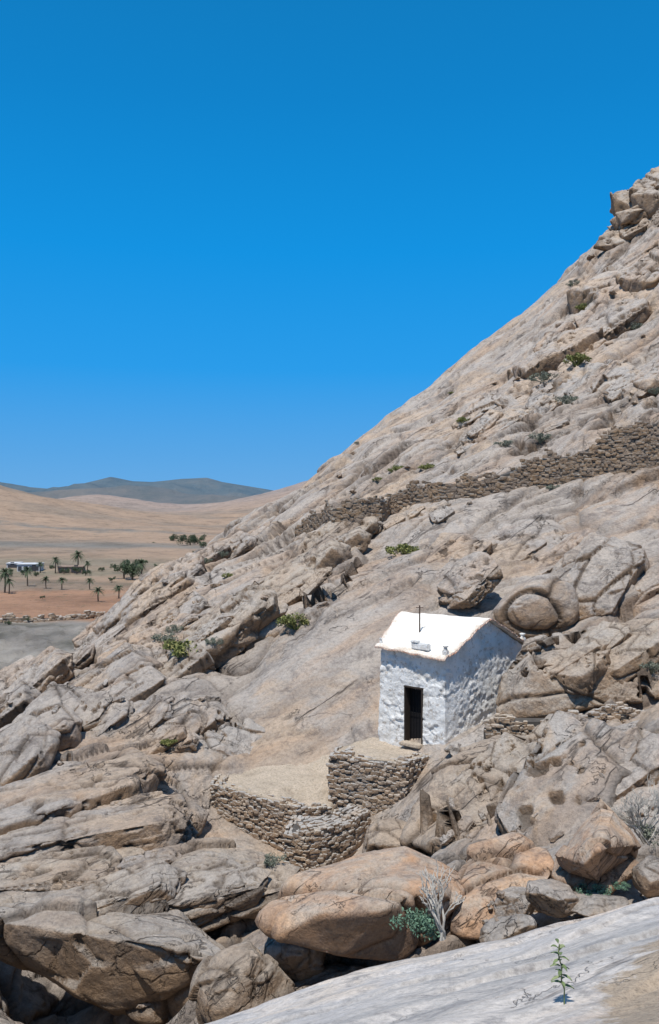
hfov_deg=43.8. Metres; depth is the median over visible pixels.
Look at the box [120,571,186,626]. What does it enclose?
rock outcrop
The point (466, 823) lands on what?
rock outcrop
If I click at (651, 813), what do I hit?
rock outcrop
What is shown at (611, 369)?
rock outcrop
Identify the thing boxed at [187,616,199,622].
boulder
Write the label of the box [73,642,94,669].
rock outcrop
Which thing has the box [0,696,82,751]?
rock outcrop
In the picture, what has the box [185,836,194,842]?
rock outcrop
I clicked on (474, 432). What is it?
rock outcrop
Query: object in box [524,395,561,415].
rock outcrop
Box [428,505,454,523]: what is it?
rock outcrop
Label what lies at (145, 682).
rock outcrop
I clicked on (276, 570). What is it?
rock outcrop
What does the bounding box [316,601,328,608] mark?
boulder
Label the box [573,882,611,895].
shrub
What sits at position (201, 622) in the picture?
rock outcrop
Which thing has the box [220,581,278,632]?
rock outcrop
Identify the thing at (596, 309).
rock outcrop
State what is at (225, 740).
rock outcrop
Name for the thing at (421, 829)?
rock outcrop
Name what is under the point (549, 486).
shrub
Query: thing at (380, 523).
rock outcrop
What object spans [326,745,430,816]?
dry stone wall
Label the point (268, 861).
shrub
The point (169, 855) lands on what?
rock outcrop
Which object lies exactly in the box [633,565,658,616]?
rock outcrop
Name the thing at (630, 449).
dry stone wall
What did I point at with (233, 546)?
rock outcrop
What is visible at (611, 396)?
rock outcrop
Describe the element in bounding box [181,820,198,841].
rock outcrop
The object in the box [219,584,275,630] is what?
rock outcrop
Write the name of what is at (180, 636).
rock outcrop
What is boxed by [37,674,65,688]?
rock outcrop
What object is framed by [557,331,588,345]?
rock outcrop
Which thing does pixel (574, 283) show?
shrub
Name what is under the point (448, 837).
rock outcrop
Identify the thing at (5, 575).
palm tree
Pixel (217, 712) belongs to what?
rock outcrop
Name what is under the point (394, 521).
rock outcrop
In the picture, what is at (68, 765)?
rock outcrop
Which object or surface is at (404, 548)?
shrub
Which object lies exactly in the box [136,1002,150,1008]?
boulder
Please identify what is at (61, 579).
palm tree
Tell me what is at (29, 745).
rock outcrop
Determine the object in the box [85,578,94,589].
palm tree
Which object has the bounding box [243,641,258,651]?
rock outcrop
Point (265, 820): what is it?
dry stone wall
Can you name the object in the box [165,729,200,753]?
rock outcrop
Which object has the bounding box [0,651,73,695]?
rock outcrop
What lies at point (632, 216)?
rock outcrop
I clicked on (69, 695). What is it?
rock outcrop
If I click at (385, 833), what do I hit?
boulder
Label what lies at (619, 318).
rock outcrop
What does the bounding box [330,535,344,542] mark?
rock outcrop
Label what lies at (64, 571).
tree
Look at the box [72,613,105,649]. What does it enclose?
rock outcrop
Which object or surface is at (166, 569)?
rock outcrop
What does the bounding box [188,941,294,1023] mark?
boulder
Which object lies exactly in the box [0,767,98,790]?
rock outcrop
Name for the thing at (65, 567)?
house
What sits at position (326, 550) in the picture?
rock outcrop
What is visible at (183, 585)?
rock outcrop
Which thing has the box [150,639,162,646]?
rock outcrop
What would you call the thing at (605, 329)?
rock outcrop
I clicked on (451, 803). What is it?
boulder
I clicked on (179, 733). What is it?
rock outcrop
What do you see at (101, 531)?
valley ground
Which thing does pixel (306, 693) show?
hillside
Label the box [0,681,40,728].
rock outcrop
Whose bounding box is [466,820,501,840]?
rock outcrop
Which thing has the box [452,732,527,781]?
rock outcrop
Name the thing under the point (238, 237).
sky
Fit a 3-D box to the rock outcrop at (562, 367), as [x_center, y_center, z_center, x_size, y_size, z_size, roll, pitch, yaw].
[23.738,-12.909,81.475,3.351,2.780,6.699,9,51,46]
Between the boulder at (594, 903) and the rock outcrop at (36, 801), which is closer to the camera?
the boulder at (594, 903)
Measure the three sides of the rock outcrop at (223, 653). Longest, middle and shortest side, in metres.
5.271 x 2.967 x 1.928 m
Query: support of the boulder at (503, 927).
on the hillside
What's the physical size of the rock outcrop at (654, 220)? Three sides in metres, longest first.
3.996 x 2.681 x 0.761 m
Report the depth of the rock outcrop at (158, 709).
33.69 m
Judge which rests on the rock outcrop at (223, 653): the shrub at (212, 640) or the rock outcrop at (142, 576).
the shrub at (212, 640)
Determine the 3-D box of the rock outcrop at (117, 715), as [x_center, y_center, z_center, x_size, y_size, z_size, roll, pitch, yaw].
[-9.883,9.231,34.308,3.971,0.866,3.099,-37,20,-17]
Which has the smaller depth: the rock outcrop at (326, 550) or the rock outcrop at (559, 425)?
the rock outcrop at (326, 550)
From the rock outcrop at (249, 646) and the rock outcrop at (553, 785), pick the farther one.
the rock outcrop at (249, 646)
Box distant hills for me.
[0,477,273,503]
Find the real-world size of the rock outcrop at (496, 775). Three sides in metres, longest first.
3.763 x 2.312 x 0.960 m
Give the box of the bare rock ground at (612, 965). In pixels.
[206,897,658,1023]
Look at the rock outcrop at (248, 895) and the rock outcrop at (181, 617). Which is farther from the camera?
the rock outcrop at (181, 617)
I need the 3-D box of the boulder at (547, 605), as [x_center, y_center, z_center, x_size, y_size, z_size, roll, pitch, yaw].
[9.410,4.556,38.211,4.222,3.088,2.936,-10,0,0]
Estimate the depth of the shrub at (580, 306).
106.14 m
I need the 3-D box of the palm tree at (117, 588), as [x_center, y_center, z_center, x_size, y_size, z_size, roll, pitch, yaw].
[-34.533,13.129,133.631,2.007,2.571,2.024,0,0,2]
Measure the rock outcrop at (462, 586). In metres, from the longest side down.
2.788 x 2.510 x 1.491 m
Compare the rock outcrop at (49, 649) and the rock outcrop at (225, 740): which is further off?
the rock outcrop at (49, 649)
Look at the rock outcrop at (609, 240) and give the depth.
117.25 m
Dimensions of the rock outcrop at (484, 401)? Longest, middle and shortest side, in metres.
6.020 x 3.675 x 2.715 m
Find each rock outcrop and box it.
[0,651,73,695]
[0,655,34,694]
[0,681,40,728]
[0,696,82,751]
[0,715,60,785]
[0,752,168,834]
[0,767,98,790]
[0,797,193,862]
[0,845,122,892]
[0,874,94,890]
[0,889,224,1023]
[7,665,28,683]
[12,681,85,722]
[15,646,73,678]
[26,761,86,778]
[33,858,187,909]
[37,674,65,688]
[38,675,55,692]
[52,700,144,764]
[53,792,208,835]
[66,643,168,685]
[68,658,74,678]
[70,642,162,691]
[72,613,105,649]
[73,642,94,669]
[75,690,112,731]
[86,612,106,632]
[87,631,103,643]
[88,659,102,670]
[92,697,132,731]
[93,791,171,814]
[94,624,125,647]
[95,579,152,636]
[97,623,181,661]
[100,622,161,654]
[100,666,167,701]
[116,694,207,740]
[116,846,144,857]
[117,847,181,869]
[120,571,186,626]
[131,644,156,659]
[132,591,212,634]
[132,694,174,735]
[134,638,149,645]
[135,585,173,615]
[138,563,164,579]
[143,724,187,753]
[144,552,204,585]
[149,576,198,606]
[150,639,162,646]
[152,837,275,888]
[158,633,183,650]
[158,642,215,677]
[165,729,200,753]
[166,623,259,668]
[166,718,264,759]
[168,858,247,910]
[169,862,270,923]
[170,613,200,633]
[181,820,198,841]
[181,858,300,932]
[183,594,231,639]
[185,564,205,575]
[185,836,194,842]
[192,694,231,731]
[197,541,231,563]
[197,613,233,641]
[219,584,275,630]
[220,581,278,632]
[225,530,257,559]
[228,541,240,552]
[232,628,259,640]
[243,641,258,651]
[253,557,367,641]
[259,552,305,583]
[260,560,313,596]
[275,601,287,618]
[277,587,301,605]
[283,533,351,571]
[297,560,306,565]
[299,567,332,595]
[301,516,381,553]
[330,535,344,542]
[338,526,371,552]
[369,521,383,535]
[383,516,405,529]
[395,505,409,513]
[399,734,529,854]
[407,506,425,519]
[420,499,450,515]
[426,532,492,562]
[426,774,485,821]
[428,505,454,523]
[436,558,459,579]
[437,551,502,608]
[439,581,486,604]
[439,829,454,845]
[444,714,515,755]
[451,408,485,429]
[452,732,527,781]
[453,815,475,840]
[456,443,476,456]
[460,435,474,445]
[461,393,501,416]
[462,742,536,809]
[466,424,483,438]
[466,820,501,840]
[472,409,503,434]
[474,409,527,442]
[480,524,546,560]
[491,372,546,408]
[494,709,639,846]
[496,618,658,717]
[507,368,513,380]
[510,513,569,544]
[510,572,543,586]
[512,326,602,378]
[513,378,539,391]
[521,370,562,403]
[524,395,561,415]
[525,393,554,409]
[525,714,552,742]
[527,528,595,568]
[531,532,650,580]
[533,320,575,352]
[542,330,577,348]
[542,361,603,396]
[543,359,587,386]
[543,636,608,681]
[544,420,569,432]
[549,650,610,695]
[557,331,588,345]
[558,379,579,403]
[563,540,645,621]
[564,359,636,399]
[566,265,618,313]
[569,388,582,396]
[573,300,624,329]
[574,274,654,327]
[576,298,651,340]
[581,337,607,354]
[583,374,604,394]
[587,296,628,321]
[587,621,631,653]
[593,230,629,250]
[598,327,610,337]
[604,370,641,402]
[605,380,628,390]
[609,618,658,683]
[610,189,631,216]
[610,205,638,229]
[611,240,658,270]
[611,720,658,820]
[615,208,648,225]
[615,254,648,284]
[615,726,658,799]
[619,218,649,241]
[619,246,658,292]
[621,290,649,301]
[621,362,658,399]
[629,172,658,201]
[630,386,638,395]
[631,189,658,216]
[633,362,658,396]
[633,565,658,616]
[634,562,658,606]
[642,792,658,816]
[647,208,658,228]
[650,166,658,172]
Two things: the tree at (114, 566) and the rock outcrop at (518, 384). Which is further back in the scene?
the tree at (114, 566)
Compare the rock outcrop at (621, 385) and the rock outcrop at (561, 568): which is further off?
the rock outcrop at (621, 385)
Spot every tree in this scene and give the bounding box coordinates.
[0,568,11,592]
[4,578,15,593]
[21,566,34,585]
[40,576,48,588]
[49,556,60,572]
[57,577,67,589]
[59,568,70,572]
[70,550,84,564]
[72,566,82,573]
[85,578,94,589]
[90,587,104,601]
[110,560,129,578]
[112,585,123,597]
[121,559,142,579]
[133,559,147,573]
[169,534,178,540]
[176,534,197,544]
[192,534,206,543]
[198,541,206,547]
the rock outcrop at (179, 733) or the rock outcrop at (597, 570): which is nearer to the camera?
the rock outcrop at (179, 733)
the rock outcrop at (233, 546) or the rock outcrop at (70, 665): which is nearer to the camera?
the rock outcrop at (70, 665)
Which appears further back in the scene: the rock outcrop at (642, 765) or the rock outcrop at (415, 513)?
the rock outcrop at (415, 513)
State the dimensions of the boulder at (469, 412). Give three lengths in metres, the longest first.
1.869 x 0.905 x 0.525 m
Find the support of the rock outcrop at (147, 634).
on the hillside
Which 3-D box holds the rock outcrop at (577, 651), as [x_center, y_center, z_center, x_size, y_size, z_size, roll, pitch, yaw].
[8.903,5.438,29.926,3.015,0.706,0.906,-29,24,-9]
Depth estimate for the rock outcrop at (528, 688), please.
29.39 m
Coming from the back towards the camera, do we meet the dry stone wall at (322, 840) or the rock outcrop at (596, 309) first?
the rock outcrop at (596, 309)
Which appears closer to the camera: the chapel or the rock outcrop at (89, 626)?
the chapel
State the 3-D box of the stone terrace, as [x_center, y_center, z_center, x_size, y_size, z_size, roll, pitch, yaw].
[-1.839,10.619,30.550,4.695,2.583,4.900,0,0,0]
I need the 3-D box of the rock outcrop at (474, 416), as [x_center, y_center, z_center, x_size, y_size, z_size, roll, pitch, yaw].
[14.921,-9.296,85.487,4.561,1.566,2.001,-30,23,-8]
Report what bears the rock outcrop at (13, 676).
on the hillside
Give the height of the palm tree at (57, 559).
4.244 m
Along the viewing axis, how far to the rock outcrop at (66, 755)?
32.16 m
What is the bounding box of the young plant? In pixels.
[550,938,573,1004]
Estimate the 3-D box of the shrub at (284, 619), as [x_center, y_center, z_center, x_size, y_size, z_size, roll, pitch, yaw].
[-1.880,5.543,41.585,1.872,0.963,1.492,0,0,-22]
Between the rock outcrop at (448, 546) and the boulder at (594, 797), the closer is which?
the boulder at (594, 797)
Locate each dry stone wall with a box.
[0,610,105,622]
[210,774,332,853]
[283,804,371,872]
[295,421,658,536]
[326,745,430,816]
[484,701,644,739]
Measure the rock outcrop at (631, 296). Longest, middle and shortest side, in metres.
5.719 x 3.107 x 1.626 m
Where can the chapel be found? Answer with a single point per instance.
(440, 676)
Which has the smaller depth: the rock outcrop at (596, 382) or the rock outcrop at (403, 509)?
the rock outcrop at (403, 509)
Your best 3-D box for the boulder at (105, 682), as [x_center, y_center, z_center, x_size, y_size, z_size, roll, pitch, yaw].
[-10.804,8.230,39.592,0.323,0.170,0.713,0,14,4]
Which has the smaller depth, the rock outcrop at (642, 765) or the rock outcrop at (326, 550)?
the rock outcrop at (642, 765)
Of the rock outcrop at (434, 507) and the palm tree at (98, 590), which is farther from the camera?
the palm tree at (98, 590)
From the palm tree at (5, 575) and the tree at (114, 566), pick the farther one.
the tree at (114, 566)
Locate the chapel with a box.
[375,605,525,748]
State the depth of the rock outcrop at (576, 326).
102.23 m
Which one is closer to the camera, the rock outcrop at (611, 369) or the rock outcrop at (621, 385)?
the rock outcrop at (621, 385)
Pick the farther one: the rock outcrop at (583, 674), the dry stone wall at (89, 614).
the dry stone wall at (89, 614)
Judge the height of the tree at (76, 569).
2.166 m
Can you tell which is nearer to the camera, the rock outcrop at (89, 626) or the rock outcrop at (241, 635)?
the rock outcrop at (241, 635)
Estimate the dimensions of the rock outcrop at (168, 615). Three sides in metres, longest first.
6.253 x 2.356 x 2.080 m
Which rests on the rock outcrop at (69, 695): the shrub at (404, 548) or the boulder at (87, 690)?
the boulder at (87, 690)
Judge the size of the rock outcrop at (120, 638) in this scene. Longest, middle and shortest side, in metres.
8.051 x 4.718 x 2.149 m
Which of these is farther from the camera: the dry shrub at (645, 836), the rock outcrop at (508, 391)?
the rock outcrop at (508, 391)
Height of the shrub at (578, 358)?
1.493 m
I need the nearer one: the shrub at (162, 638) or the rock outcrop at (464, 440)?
the shrub at (162, 638)
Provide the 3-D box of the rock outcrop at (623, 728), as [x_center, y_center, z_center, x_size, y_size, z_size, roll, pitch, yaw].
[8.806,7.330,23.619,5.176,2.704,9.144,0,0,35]
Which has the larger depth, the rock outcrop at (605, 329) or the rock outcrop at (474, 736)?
the rock outcrop at (605, 329)
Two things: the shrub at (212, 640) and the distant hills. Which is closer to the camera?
the shrub at (212, 640)
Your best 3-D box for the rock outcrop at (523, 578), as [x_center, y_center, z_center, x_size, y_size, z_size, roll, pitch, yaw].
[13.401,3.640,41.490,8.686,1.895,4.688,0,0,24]
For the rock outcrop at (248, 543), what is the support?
on the hillside
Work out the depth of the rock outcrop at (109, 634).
56.04 m
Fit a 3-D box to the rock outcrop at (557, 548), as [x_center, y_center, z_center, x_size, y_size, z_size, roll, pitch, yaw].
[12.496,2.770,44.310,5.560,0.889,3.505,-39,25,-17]
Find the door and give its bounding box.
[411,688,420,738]
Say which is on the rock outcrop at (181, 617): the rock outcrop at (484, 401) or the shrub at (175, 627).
the shrub at (175, 627)
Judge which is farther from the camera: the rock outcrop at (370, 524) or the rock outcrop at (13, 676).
the rock outcrop at (370, 524)
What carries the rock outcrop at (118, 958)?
on the hillside
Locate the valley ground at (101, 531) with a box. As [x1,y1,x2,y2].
[0,481,306,669]
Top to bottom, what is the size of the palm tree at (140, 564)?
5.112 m
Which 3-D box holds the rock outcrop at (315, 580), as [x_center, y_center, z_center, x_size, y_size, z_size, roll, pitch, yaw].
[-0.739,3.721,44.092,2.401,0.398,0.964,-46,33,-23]
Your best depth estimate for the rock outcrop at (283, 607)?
43.41 m
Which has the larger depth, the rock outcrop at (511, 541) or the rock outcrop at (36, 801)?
the rock outcrop at (511, 541)
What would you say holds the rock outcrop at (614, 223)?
on the hillside
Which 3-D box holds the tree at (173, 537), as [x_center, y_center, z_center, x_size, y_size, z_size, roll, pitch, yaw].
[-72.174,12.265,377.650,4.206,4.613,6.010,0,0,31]
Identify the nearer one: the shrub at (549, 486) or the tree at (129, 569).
the shrub at (549, 486)
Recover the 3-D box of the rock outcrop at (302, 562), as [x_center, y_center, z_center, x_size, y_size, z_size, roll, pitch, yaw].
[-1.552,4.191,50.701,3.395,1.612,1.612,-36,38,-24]
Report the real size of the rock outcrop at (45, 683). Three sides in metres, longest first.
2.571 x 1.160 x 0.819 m
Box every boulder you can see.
[52,705,60,713]
[84,688,93,693]
[102,679,107,685]
[112,696,124,702]
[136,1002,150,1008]
[161,578,168,585]
[180,621,188,627]
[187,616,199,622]
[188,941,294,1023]
[210,583,223,587]
[255,846,465,960]
[264,937,325,981]
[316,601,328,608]
[362,818,418,852]
[445,832,553,939]
[449,797,454,807]
[462,410,471,416]
[478,812,485,820]
[479,914,536,942]
[489,574,578,638]
[494,886,534,916]
[496,890,504,898]
[525,879,578,917]
[548,831,563,842]
[552,798,640,893]
[571,891,628,916]
[573,914,581,918]
[586,794,599,801]
[587,254,594,259]
[609,290,616,294]
[631,855,658,898]
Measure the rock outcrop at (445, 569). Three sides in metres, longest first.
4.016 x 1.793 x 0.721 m
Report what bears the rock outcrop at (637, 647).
on the hillside
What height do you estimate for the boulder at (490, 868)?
2.109 m
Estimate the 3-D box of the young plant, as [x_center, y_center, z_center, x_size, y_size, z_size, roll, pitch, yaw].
[1.865,3.735,6.611,0.184,0.538,0.144,0,0,33]
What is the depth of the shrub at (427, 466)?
70.06 m
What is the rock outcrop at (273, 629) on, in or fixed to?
on the hillside
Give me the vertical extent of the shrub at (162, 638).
0.630 m
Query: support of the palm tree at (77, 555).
on the valley ground at (101, 531)
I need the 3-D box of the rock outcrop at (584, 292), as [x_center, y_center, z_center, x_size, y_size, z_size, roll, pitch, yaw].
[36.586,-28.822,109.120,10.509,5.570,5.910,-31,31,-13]
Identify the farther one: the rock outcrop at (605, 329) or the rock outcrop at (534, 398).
the rock outcrop at (605, 329)
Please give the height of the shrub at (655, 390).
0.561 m
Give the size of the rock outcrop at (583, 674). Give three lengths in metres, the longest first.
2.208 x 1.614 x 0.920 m
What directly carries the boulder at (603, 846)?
on the hillside
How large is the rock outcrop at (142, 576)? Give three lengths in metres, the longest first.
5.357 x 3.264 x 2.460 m
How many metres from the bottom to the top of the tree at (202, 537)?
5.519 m
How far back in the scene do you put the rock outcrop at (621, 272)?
104.17 m
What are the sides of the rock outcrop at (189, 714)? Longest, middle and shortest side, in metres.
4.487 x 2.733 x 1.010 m
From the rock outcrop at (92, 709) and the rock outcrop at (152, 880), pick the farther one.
the rock outcrop at (92, 709)
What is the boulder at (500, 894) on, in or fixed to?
on the boulder at (514, 901)
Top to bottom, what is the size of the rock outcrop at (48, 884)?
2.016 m
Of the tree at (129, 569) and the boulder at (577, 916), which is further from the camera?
the tree at (129, 569)
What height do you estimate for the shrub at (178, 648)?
1.103 m
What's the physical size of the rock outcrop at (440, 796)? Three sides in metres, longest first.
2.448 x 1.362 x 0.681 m
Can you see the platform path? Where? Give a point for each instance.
(374, 747)
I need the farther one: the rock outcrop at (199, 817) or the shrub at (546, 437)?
the shrub at (546, 437)
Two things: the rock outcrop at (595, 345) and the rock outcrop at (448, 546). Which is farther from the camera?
the rock outcrop at (595, 345)
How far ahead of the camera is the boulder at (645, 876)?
14.81 m
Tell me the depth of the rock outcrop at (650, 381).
64.30 m
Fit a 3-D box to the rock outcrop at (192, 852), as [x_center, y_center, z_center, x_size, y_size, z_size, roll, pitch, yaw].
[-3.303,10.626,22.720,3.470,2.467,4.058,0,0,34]
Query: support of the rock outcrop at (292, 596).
on the hillside
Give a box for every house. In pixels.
[6,562,22,567]
[16,562,43,571]
[57,565,85,573]
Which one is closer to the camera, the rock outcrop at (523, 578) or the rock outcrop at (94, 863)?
the rock outcrop at (94, 863)
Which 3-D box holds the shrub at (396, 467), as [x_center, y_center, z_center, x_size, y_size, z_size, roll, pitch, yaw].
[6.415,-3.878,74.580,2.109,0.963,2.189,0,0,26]
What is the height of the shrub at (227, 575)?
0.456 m
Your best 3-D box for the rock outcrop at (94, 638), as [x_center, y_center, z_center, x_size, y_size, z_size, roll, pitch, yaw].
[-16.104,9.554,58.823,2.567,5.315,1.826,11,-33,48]
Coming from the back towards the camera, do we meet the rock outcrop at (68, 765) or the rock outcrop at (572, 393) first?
the rock outcrop at (572, 393)
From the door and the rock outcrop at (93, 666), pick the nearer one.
the door
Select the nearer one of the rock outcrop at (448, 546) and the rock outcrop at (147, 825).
the rock outcrop at (147, 825)
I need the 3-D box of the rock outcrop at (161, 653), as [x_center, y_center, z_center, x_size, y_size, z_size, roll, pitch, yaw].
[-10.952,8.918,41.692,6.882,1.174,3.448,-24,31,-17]
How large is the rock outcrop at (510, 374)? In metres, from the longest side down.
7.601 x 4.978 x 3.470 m
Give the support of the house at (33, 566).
on the valley ground at (101, 531)
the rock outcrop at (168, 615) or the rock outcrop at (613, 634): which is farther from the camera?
the rock outcrop at (168, 615)
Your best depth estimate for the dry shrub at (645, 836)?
16.67 m
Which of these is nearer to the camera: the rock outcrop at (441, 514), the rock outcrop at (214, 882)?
the rock outcrop at (214, 882)
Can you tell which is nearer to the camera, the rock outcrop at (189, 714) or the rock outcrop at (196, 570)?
the rock outcrop at (189, 714)
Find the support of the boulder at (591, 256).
on the hillside
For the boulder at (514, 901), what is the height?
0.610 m
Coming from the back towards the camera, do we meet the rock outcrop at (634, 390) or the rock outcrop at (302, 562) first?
the rock outcrop at (634, 390)
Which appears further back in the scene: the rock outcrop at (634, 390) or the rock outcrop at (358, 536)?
the rock outcrop at (634, 390)
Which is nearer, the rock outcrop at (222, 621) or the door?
the door
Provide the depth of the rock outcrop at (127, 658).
40.80 m
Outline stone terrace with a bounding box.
[215,755,332,811]
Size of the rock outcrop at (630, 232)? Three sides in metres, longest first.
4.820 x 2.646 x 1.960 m
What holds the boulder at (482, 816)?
on the hillside
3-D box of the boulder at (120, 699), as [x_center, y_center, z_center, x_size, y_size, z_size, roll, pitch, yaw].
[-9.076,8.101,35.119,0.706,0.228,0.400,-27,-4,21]
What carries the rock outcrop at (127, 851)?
on the hillside
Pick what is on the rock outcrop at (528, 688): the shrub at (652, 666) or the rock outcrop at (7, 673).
the shrub at (652, 666)
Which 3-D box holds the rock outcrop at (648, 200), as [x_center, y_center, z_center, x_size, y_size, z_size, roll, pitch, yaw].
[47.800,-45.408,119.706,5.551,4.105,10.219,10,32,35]
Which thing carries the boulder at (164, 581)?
on the rock outcrop at (162, 595)
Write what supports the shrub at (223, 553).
on the rock outcrop at (212, 553)
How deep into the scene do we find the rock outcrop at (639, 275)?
101.83 m
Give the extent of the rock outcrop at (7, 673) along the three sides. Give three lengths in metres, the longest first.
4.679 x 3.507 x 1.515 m
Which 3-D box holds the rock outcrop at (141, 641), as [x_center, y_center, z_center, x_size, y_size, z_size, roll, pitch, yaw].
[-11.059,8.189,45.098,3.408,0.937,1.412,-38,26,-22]
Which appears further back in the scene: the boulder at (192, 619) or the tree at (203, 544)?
the tree at (203, 544)
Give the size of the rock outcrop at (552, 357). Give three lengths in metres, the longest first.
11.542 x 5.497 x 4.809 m
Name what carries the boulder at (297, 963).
on the hillside
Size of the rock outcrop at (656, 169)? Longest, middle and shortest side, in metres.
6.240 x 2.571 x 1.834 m
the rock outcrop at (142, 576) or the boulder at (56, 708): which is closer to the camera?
the boulder at (56, 708)
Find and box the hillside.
[0,219,658,1023]
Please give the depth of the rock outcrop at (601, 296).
102.83 m
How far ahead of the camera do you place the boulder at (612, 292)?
102.55 m
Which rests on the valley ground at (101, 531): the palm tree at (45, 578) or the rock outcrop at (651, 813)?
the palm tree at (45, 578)
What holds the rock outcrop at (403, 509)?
on the hillside
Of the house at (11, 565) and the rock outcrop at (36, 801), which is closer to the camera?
the rock outcrop at (36, 801)
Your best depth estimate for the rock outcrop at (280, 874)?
20.57 m
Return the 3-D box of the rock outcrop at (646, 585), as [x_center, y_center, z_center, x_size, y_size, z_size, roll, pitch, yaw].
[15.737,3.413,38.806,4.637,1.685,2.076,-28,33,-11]
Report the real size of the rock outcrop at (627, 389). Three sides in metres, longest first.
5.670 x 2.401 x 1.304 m
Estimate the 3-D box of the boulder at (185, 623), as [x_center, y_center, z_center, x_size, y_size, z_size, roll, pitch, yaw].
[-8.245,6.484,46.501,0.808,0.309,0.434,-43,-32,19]
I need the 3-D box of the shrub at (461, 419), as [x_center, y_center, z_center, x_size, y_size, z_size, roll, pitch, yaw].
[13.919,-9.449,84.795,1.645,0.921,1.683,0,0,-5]
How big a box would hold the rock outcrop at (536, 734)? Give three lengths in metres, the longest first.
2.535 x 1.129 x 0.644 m
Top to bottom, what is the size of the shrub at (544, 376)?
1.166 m
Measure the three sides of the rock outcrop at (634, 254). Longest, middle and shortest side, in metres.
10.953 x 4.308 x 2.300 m
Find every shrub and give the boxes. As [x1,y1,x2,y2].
[151,632,177,641]
[159,739,177,746]
[163,639,197,657]
[164,624,183,632]
[204,636,224,645]
[217,551,228,557]
[221,572,232,577]
[263,852,286,866]
[275,611,309,629]
[385,543,418,555]
[388,465,403,472]
[389,860,465,940]
[417,463,434,469]
[456,417,469,422]
[493,440,513,446]
[529,371,557,382]
[529,432,551,442]
[545,485,559,489]
[553,395,576,404]
[562,352,591,366]
[566,279,579,286]
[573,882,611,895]
[574,303,586,311]
[612,776,658,847]
[612,881,630,890]
[627,322,642,330]
[639,661,658,673]
[648,387,658,394]
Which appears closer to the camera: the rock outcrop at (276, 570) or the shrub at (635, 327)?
the rock outcrop at (276, 570)
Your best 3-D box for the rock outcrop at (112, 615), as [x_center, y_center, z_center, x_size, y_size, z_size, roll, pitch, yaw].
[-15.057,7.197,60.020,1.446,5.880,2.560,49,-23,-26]
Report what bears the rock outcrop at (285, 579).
on the hillside
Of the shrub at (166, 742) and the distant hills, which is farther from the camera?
the distant hills
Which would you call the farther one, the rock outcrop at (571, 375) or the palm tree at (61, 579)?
the palm tree at (61, 579)
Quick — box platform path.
[334,737,428,761]
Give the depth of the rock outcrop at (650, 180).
122.37 m
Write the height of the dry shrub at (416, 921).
1.295 m
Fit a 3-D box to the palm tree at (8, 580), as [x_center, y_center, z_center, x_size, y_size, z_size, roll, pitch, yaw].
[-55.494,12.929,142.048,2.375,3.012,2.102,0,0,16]
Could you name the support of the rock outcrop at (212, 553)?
on the hillside
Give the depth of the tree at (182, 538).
331.14 m
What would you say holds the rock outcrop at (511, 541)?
on the hillside
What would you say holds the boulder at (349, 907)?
on the hillside
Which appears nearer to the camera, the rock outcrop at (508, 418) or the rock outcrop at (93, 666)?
the rock outcrop at (93, 666)
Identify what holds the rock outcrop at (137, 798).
on the hillside
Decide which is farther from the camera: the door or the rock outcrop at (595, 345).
the rock outcrop at (595, 345)
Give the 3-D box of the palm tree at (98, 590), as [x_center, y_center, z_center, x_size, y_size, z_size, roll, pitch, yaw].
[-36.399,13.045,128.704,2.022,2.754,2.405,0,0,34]
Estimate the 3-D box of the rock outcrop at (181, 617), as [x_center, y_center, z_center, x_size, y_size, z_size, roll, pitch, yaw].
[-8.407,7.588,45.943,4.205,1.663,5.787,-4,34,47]
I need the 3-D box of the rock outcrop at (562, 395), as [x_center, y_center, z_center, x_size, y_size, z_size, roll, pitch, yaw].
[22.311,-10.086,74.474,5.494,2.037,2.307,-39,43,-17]
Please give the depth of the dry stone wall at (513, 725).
27.85 m
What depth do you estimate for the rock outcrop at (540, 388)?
80.88 m
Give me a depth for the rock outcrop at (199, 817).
27.99 m
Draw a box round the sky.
[0,0,658,489]
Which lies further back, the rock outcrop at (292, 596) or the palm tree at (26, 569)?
the palm tree at (26, 569)
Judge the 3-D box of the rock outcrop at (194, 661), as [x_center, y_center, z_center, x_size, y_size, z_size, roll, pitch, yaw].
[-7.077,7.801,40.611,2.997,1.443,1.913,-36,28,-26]
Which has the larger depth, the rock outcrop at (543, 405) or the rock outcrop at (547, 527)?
the rock outcrop at (543, 405)
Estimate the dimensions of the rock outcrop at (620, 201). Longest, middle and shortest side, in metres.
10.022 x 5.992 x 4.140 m
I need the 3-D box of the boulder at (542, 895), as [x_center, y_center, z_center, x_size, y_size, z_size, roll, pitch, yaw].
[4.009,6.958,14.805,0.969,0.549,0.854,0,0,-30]
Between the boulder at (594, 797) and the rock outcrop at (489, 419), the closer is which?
the boulder at (594, 797)
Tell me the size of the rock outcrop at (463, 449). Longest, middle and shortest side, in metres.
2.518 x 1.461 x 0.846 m
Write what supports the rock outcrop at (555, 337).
on the hillside
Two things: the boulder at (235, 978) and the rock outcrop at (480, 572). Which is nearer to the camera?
the boulder at (235, 978)
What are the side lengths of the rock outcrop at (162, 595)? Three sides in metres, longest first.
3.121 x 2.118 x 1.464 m
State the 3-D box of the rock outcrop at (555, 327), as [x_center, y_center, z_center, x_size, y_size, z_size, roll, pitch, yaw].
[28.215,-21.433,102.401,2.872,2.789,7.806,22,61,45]
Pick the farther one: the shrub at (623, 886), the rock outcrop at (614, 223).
the rock outcrop at (614, 223)
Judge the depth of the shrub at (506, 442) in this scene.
63.28 m
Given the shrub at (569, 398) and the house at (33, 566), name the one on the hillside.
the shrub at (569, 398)
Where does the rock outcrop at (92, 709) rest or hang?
on the hillside
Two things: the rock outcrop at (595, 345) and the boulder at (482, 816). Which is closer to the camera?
the boulder at (482, 816)
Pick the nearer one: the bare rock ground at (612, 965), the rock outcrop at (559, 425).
the bare rock ground at (612, 965)

